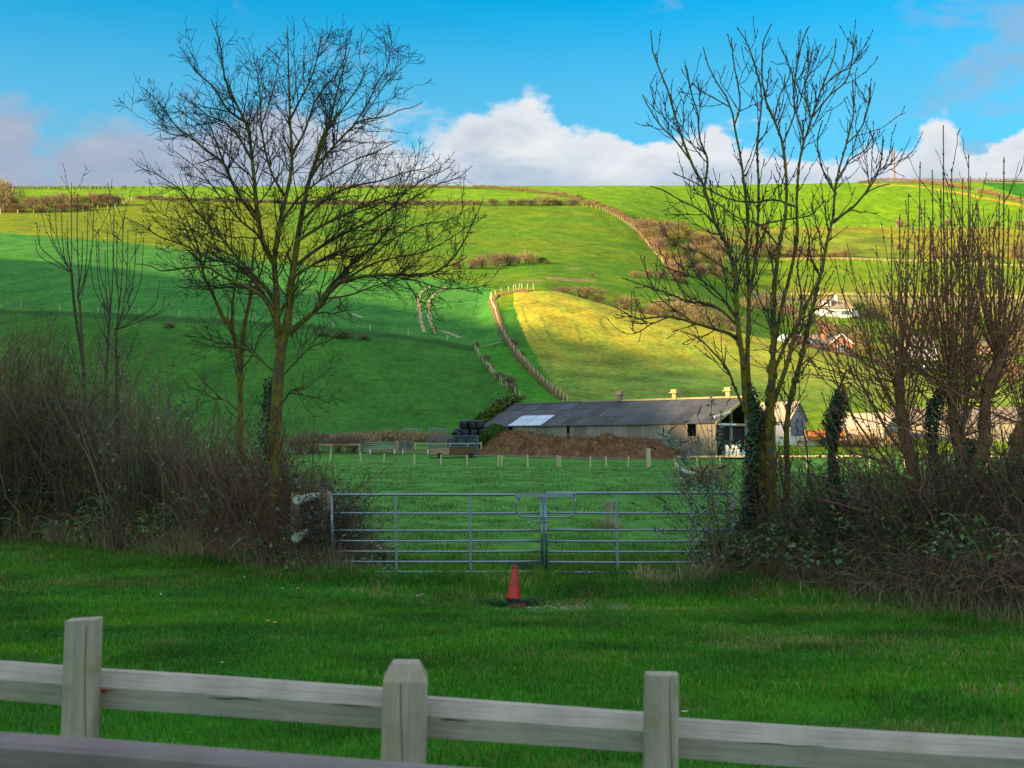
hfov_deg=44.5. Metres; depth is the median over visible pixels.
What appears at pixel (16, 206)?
shrub
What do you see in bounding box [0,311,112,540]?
hawthorn
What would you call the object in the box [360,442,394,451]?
field gate
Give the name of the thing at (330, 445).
rail fence
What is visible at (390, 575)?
grass tuft
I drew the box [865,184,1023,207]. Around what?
grass strip
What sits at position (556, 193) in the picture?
hedge
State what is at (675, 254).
shrub
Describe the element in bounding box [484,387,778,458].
barn
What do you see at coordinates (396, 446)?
gate post
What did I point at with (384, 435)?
hedge
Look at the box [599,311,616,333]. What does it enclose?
sunlit yellowish grass
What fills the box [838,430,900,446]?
hedge
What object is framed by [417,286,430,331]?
track
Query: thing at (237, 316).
wire fence
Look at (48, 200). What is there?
shrub
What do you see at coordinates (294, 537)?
stub rail
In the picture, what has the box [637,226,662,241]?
shrub
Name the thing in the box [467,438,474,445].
silage bale
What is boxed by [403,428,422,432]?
hay rack
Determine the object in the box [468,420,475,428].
silage bale
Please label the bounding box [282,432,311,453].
shrub
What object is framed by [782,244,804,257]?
shrub
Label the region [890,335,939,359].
stone house
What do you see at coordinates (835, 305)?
house
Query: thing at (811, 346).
garden tree
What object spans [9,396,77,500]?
ivy mass
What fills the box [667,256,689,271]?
shrub
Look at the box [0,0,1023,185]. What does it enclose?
sky
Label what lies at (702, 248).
shrub
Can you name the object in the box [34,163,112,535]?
ash sapling
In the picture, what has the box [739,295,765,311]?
garden tree
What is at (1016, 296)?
rail fence
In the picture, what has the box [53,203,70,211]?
shrub
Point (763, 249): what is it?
shrub
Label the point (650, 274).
shrub
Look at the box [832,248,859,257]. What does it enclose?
shrub
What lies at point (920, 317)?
garden tree
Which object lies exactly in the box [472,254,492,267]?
shrub
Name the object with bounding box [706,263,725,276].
shrub
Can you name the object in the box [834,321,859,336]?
garden tree
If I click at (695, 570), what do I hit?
grass tuft
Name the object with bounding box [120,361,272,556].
elder
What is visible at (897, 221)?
shrub
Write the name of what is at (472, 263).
shrub
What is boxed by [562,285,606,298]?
shrub
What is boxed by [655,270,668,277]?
shrub
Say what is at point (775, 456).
rail fence
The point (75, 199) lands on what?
shrub
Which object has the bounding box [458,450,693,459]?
yard
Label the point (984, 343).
cottage
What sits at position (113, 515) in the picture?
elder
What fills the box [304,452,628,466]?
wire fence
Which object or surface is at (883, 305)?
garden tree
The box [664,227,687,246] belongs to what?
shrub
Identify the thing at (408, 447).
shrub
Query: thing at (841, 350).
garden tree
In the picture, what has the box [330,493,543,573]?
field gate
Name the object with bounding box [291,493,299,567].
fence post
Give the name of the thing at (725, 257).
rail fence
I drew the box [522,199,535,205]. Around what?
shrub
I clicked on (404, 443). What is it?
hurdle
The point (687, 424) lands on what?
window frame
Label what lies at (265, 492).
dogwood
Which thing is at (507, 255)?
shrub
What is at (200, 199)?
hedge
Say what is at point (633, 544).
meadow grass
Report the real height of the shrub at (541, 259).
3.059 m
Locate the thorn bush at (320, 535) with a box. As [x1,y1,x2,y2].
[243,460,405,573]
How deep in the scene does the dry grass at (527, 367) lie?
253.86 m
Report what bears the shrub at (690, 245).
on the ground at (390, 375)
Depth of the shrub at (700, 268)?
495.92 m
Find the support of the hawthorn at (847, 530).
on the ground at (390, 375)
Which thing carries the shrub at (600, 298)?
on the ground at (390, 375)
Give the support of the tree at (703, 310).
on the ground at (390, 375)
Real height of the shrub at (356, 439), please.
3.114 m
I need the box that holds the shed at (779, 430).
[760,401,808,435]
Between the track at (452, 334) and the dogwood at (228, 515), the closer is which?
the dogwood at (228, 515)
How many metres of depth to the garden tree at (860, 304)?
477.85 m
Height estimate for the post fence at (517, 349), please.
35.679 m
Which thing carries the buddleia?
on the ground at (390, 375)
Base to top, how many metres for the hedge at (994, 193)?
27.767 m
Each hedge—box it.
[135,194,325,203]
[324,199,475,204]
[324,428,454,442]
[334,183,584,199]
[579,199,672,266]
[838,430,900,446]
[857,177,969,188]
[975,188,1023,202]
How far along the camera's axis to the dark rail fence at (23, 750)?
2.87 m
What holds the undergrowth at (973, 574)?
on the ground at (390, 375)
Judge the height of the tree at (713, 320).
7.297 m
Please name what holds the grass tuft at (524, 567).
on the ground at (390, 375)
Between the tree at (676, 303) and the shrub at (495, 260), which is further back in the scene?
the shrub at (495, 260)
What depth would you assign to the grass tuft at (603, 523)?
28.58 m
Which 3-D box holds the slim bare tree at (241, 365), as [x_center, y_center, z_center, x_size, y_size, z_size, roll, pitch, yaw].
[-4.719,-0.286,20.650,2.076,6.678,1.548,0,-3,0]
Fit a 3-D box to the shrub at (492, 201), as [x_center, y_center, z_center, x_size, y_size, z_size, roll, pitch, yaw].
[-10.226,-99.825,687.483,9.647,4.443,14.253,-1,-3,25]
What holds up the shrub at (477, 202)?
on the ground at (390, 375)
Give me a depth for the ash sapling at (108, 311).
23.45 m
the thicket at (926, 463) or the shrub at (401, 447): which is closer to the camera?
the thicket at (926, 463)
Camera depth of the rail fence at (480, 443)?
164.58 m
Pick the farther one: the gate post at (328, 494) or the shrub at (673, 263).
the shrub at (673, 263)
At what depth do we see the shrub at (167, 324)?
267.73 m
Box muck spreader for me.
[801,430,844,445]
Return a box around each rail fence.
[0,731,471,767]
[289,444,359,453]
[414,442,481,448]
[674,455,999,467]
[695,253,1016,266]
[752,291,1023,298]
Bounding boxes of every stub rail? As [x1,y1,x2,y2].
[291,524,318,541]
[293,493,319,503]
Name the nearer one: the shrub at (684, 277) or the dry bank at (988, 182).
the shrub at (684, 277)
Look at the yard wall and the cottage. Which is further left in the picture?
the yard wall
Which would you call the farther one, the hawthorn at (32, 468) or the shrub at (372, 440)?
the shrub at (372, 440)
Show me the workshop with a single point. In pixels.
(850, 423)
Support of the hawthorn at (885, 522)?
on the ground at (390, 375)
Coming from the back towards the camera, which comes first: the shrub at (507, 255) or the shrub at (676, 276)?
the shrub at (676, 276)
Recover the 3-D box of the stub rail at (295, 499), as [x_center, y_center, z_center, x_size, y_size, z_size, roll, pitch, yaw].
[-3.071,1.713,18.737,0.132,0.154,0.639,-1,-3,19]
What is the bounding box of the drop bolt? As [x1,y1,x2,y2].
[527,521,547,529]
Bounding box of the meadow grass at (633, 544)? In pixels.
[9,459,984,573]
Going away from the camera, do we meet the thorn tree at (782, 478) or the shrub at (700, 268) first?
the thorn tree at (782, 478)
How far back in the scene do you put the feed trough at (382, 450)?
161.31 m
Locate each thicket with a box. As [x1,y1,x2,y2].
[0,289,365,561]
[709,354,1023,591]
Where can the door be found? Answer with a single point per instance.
(799, 425)
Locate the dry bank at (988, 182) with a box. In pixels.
[914,181,1023,182]
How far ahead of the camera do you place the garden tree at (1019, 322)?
469.11 m
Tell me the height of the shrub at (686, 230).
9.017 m
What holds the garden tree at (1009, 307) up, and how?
on the ground at (390, 375)
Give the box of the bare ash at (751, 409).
[607,16,922,565]
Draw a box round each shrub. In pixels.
[6,197,18,211]
[8,202,29,212]
[21,196,44,208]
[31,206,50,212]
[39,194,59,207]
[51,192,69,205]
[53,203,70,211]
[63,193,84,207]
[72,202,92,210]
[76,195,87,203]
[86,191,95,202]
[91,193,103,205]
[96,192,117,205]
[112,194,124,204]
[162,322,177,327]
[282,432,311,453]
[296,427,333,453]
[325,331,357,337]
[327,434,351,452]
[343,432,368,451]
[358,334,370,338]
[362,437,380,445]
[392,437,407,449]
[401,438,417,448]
[451,261,464,268]
[467,258,479,268]
[471,200,485,204]
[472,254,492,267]
[479,355,490,360]
[483,252,505,266]
[486,199,501,205]
[489,371,506,379]
[498,251,515,265]
[501,375,517,386]
[504,199,514,204]
[504,382,518,391]
[511,198,528,205]
[513,256,520,263]
[518,250,541,262]
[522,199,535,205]
[531,195,560,205]
[534,256,547,262]
[551,199,564,204]
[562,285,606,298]
[563,198,579,205]
[628,217,655,232]
[628,270,642,277]
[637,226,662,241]
[639,268,654,276]
[642,217,670,233]
[646,235,671,250]
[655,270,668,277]
[656,225,675,238]
[658,220,688,233]
[659,250,688,260]
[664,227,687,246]
[666,267,687,280]
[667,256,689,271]
[674,243,696,255]
[674,269,692,283]
[675,219,691,233]
[677,226,696,238]
[681,253,706,267]
[685,231,711,247]
[690,244,712,256]
[692,263,711,276]
[702,233,721,245]
[702,247,724,264]
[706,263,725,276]
[708,238,733,254]
[742,238,775,255]
[759,239,783,255]
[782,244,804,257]
[801,248,819,256]
[827,251,837,256]
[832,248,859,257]
[892,219,906,226]
[893,243,902,249]
[925,247,946,257]
[1004,244,1023,257]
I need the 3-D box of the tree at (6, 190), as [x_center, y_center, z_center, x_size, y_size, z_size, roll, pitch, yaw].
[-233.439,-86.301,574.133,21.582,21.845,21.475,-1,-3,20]
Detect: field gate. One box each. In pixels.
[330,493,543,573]
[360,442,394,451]
[544,492,734,573]
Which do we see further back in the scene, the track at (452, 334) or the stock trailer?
the track at (452, 334)
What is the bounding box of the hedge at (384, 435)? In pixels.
[324,428,454,442]
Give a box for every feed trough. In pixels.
[369,449,394,453]
[402,449,428,454]
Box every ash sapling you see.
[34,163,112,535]
[84,178,169,524]
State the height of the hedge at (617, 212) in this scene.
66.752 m
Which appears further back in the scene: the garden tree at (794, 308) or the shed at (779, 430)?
the garden tree at (794, 308)
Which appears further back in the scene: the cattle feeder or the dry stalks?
the cattle feeder
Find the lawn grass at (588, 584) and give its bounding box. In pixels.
[0,536,1023,767]
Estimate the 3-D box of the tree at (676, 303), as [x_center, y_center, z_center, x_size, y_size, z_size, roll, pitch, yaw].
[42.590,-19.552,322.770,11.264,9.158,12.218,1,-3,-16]
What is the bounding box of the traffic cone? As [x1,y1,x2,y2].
[505,565,528,605]
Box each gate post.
[319,491,330,549]
[395,441,398,452]
[646,448,650,466]
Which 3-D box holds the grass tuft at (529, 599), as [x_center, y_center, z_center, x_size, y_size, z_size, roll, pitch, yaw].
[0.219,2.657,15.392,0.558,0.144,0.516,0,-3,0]
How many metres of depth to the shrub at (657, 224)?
614.49 m
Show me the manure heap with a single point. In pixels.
(530, 443)
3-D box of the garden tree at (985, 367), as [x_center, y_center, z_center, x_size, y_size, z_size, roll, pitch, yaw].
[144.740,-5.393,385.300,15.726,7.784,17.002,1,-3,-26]
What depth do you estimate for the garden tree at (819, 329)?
432.87 m
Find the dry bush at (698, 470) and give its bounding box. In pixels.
[673,462,735,485]
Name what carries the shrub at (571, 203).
on the ground at (390, 375)
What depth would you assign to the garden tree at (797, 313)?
446.21 m
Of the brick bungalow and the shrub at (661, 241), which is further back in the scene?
the shrub at (661, 241)
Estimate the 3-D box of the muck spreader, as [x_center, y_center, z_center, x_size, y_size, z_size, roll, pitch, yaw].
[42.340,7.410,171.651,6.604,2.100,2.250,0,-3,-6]
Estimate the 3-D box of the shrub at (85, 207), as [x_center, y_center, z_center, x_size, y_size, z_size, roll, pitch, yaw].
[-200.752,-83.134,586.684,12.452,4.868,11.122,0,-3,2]
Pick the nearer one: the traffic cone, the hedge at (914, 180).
the traffic cone
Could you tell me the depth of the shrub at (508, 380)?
214.14 m
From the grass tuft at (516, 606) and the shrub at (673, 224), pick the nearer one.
the grass tuft at (516, 606)
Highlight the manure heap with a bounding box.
[477,429,684,459]
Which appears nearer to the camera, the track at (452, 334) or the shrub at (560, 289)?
the track at (452, 334)
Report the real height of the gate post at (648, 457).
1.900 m
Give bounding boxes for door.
[797,421,803,435]
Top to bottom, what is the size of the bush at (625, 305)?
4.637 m
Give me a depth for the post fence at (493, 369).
233.25 m
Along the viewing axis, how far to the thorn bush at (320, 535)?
18.39 m
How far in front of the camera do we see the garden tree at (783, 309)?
470.18 m
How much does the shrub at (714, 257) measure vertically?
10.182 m
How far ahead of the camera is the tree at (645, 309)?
320.50 m
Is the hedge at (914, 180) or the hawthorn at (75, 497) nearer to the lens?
the hawthorn at (75, 497)
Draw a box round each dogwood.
[151,403,308,564]
[174,405,395,570]
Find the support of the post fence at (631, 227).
on the ground at (390, 375)
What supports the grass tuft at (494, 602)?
on the ground at (390, 375)
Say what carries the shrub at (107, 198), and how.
on the ground at (390, 375)
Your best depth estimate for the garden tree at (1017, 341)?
431.18 m
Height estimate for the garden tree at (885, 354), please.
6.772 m
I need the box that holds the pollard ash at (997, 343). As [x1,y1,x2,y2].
[737,125,1023,524]
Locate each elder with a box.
[59,352,213,553]
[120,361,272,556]
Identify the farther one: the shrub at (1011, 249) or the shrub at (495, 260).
the shrub at (1011, 249)
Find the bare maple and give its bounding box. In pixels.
[112,9,515,563]
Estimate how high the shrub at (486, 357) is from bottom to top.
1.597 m
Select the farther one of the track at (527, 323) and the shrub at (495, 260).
the shrub at (495, 260)
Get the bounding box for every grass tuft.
[360,567,412,584]
[470,597,508,607]
[497,556,554,570]
[510,602,527,609]
[521,594,547,605]
[590,516,625,531]
[622,559,675,584]
[636,567,682,588]
[657,554,730,586]
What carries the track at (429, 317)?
on the ground at (390, 375)
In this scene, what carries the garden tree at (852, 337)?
on the ground at (390, 375)
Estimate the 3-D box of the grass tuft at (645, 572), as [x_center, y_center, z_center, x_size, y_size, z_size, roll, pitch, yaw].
[1.835,2.563,17.068,1.148,0.428,0.830,-2,-3,33]
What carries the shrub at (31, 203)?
on the ground at (390, 375)
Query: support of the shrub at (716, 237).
on the ground at (390, 375)
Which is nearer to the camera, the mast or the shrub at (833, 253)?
the shrub at (833, 253)
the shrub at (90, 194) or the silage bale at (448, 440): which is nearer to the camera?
the silage bale at (448, 440)
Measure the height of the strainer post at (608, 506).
0.854 m
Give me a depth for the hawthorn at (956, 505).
14.40 m
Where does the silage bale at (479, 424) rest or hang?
on the silage bale
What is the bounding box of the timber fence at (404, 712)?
[0,616,1023,767]
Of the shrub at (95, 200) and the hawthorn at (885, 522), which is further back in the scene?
the shrub at (95, 200)
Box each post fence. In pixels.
[474,342,519,394]
[490,284,567,400]
[582,203,667,263]
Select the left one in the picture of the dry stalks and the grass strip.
the dry stalks
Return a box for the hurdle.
[399,441,412,450]
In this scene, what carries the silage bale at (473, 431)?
on the silage bale at (469, 440)
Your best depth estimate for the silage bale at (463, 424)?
170.42 m
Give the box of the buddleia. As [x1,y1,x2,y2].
[629,395,759,579]
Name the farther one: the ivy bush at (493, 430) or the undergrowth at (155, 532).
the ivy bush at (493, 430)
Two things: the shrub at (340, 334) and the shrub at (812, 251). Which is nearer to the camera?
the shrub at (340, 334)
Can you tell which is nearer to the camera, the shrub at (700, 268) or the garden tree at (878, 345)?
the garden tree at (878, 345)
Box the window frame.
[687,424,696,436]
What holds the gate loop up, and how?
attached to the field gate at (617, 551)
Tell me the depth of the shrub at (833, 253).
624.52 m
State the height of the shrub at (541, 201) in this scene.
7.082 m
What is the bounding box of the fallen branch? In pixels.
[676,463,694,474]
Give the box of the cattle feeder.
[429,435,477,457]
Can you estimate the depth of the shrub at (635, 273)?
443.61 m
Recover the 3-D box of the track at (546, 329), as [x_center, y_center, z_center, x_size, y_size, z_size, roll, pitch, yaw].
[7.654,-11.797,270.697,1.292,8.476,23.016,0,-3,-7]
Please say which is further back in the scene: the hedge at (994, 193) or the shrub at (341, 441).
the hedge at (994, 193)
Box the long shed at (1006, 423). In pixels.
[888,407,1020,440]
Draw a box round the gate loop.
[515,492,575,517]
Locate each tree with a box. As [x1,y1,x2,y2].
[0,176,29,212]
[166,184,287,516]
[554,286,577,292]
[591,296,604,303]
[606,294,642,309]
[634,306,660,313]
[646,298,671,315]
[660,293,698,320]
[677,298,718,323]
[697,309,731,328]
[718,313,751,331]
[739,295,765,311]
[741,405,882,559]
[751,293,780,308]
[770,302,793,313]
[783,302,799,316]
[789,311,815,326]
[806,344,822,349]
[814,313,836,332]
[826,322,845,335]
[833,349,855,357]
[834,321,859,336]
[846,331,870,348]
[849,298,869,312]
[857,341,889,360]
[868,296,900,318]
[877,349,897,362]
[887,311,912,333]
[908,307,939,328]
[929,307,963,333]
[957,328,982,348]
[962,361,991,376]
[980,301,1012,325]
[1000,360,1023,381]
[1001,307,1023,333]
[1008,326,1023,355]
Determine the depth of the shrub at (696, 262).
523.98 m
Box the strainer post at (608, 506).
[605,500,612,528]
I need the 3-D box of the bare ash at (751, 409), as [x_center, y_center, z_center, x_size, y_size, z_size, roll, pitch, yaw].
[3.606,-1.335,17.824,4.644,8.400,1.722,0,-3,-5]
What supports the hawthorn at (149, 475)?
on the ground at (390, 375)
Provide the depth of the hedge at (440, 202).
685.66 m
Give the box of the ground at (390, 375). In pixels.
[0,181,1023,767]
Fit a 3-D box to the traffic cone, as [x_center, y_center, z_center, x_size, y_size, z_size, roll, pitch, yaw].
[0.066,2.451,15.201,0.274,0.487,0.249,5,-7,-17]
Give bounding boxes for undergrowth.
[0,420,401,579]
[674,425,1023,625]
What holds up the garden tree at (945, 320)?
on the ground at (390, 375)
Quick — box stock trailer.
[724,444,753,457]
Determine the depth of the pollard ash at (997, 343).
15.51 m
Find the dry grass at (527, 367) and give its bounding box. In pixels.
[488,288,566,399]
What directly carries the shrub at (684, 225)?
on the ground at (390, 375)
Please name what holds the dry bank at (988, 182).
on the ground at (390, 375)
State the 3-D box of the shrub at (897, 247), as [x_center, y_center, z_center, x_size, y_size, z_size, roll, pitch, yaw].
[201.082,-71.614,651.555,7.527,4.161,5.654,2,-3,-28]
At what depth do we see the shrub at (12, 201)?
578.09 m
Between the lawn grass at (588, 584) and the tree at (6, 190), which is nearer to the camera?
the lawn grass at (588, 584)
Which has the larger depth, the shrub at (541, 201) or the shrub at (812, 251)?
the shrub at (541, 201)
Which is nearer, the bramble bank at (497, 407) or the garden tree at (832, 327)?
the bramble bank at (497, 407)
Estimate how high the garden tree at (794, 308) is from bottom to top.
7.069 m
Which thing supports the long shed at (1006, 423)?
on the ground at (390, 375)
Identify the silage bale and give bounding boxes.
[447,438,455,445]
[451,428,461,438]
[457,438,465,445]
[459,420,467,428]
[461,429,469,437]
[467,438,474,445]
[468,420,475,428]
[470,429,477,437]
[476,420,483,428]
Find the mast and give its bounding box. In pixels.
[893,148,894,181]
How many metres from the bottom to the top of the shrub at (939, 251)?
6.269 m
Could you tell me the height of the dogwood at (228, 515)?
2.685 m
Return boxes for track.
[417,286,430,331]
[426,286,448,333]
[440,330,461,337]
[520,306,545,341]
[540,316,558,344]
[572,319,640,396]
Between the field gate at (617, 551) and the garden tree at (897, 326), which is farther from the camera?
the garden tree at (897, 326)
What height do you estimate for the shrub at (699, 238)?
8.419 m
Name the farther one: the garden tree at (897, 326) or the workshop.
the garden tree at (897, 326)
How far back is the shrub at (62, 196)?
602.27 m
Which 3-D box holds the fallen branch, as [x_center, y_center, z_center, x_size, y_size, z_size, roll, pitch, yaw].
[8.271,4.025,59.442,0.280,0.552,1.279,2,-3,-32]
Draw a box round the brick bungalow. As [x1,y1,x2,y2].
[788,326,852,352]
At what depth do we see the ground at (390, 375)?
266.74 m
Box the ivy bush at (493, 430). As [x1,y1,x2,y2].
[472,423,506,447]
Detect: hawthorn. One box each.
[0,306,124,542]
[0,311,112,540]
[3,358,194,541]
[70,359,231,548]
[761,441,945,571]
[830,445,1000,583]
[872,421,1023,597]
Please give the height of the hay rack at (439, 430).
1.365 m
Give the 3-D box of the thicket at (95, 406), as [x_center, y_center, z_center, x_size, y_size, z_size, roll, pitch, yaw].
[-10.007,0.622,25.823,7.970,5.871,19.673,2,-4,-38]
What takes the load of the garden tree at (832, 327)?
on the ground at (390, 375)
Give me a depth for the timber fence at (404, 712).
4.20 m
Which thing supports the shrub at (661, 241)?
on the ground at (390, 375)
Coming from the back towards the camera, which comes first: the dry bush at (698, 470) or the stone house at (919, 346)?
the stone house at (919, 346)
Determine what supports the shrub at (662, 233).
on the ground at (390, 375)
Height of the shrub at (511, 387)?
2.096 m
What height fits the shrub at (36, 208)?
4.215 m
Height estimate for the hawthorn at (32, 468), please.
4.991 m
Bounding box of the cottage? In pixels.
[972,339,992,353]
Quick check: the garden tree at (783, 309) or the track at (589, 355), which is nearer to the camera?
the track at (589, 355)
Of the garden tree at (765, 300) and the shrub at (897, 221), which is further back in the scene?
the shrub at (897, 221)
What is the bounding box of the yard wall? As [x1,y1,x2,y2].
[776,436,822,445]
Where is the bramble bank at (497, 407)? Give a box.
[473,393,520,423]
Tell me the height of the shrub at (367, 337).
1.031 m
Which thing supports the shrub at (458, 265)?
on the ground at (390, 375)
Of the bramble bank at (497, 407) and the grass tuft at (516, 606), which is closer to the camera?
the grass tuft at (516, 606)
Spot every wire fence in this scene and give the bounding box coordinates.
[21,302,447,340]
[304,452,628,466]
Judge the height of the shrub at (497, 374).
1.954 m
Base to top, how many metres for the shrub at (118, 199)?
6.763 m
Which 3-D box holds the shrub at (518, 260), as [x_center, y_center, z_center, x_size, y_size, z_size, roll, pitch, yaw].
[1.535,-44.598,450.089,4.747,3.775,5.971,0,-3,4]
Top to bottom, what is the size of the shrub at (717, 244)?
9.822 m
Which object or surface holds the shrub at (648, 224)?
on the ground at (390, 375)
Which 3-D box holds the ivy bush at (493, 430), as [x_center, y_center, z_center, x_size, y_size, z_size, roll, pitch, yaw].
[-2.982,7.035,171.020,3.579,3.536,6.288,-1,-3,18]
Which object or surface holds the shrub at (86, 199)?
on the ground at (390, 375)
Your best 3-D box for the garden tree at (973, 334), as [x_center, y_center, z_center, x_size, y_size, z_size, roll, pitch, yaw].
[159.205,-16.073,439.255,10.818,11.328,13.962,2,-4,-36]
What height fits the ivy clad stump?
2.957 m
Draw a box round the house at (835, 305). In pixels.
[815,294,858,317]
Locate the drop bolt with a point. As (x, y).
(537, 521)
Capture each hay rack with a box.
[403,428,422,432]
[429,428,447,434]
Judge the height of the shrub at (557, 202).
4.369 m
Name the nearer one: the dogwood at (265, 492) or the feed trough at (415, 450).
the dogwood at (265, 492)
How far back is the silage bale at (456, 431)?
170.34 m
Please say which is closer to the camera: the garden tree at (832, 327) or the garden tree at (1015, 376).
the garden tree at (1015, 376)
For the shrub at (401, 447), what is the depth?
166.01 m
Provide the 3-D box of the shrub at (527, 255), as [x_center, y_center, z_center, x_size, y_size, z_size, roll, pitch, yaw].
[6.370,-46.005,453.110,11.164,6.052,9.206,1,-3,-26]
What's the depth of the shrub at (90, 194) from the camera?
625.64 m
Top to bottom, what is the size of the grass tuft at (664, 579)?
0.350 m
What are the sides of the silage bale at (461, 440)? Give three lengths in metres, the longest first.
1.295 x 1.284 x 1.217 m
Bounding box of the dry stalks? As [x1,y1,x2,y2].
[14,401,326,545]
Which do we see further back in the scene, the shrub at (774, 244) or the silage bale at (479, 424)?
the shrub at (774, 244)
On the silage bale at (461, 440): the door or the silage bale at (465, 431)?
the silage bale at (465, 431)
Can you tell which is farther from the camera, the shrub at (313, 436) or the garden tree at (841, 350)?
the garden tree at (841, 350)
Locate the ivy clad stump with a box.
[808,361,859,550]
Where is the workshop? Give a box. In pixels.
[841,413,898,446]
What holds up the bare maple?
on the ground at (390, 375)
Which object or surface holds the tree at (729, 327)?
on the ground at (390, 375)
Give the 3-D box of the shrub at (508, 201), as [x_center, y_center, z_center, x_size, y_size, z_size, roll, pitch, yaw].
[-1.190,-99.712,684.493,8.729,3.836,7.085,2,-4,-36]
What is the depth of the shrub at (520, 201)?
685.12 m

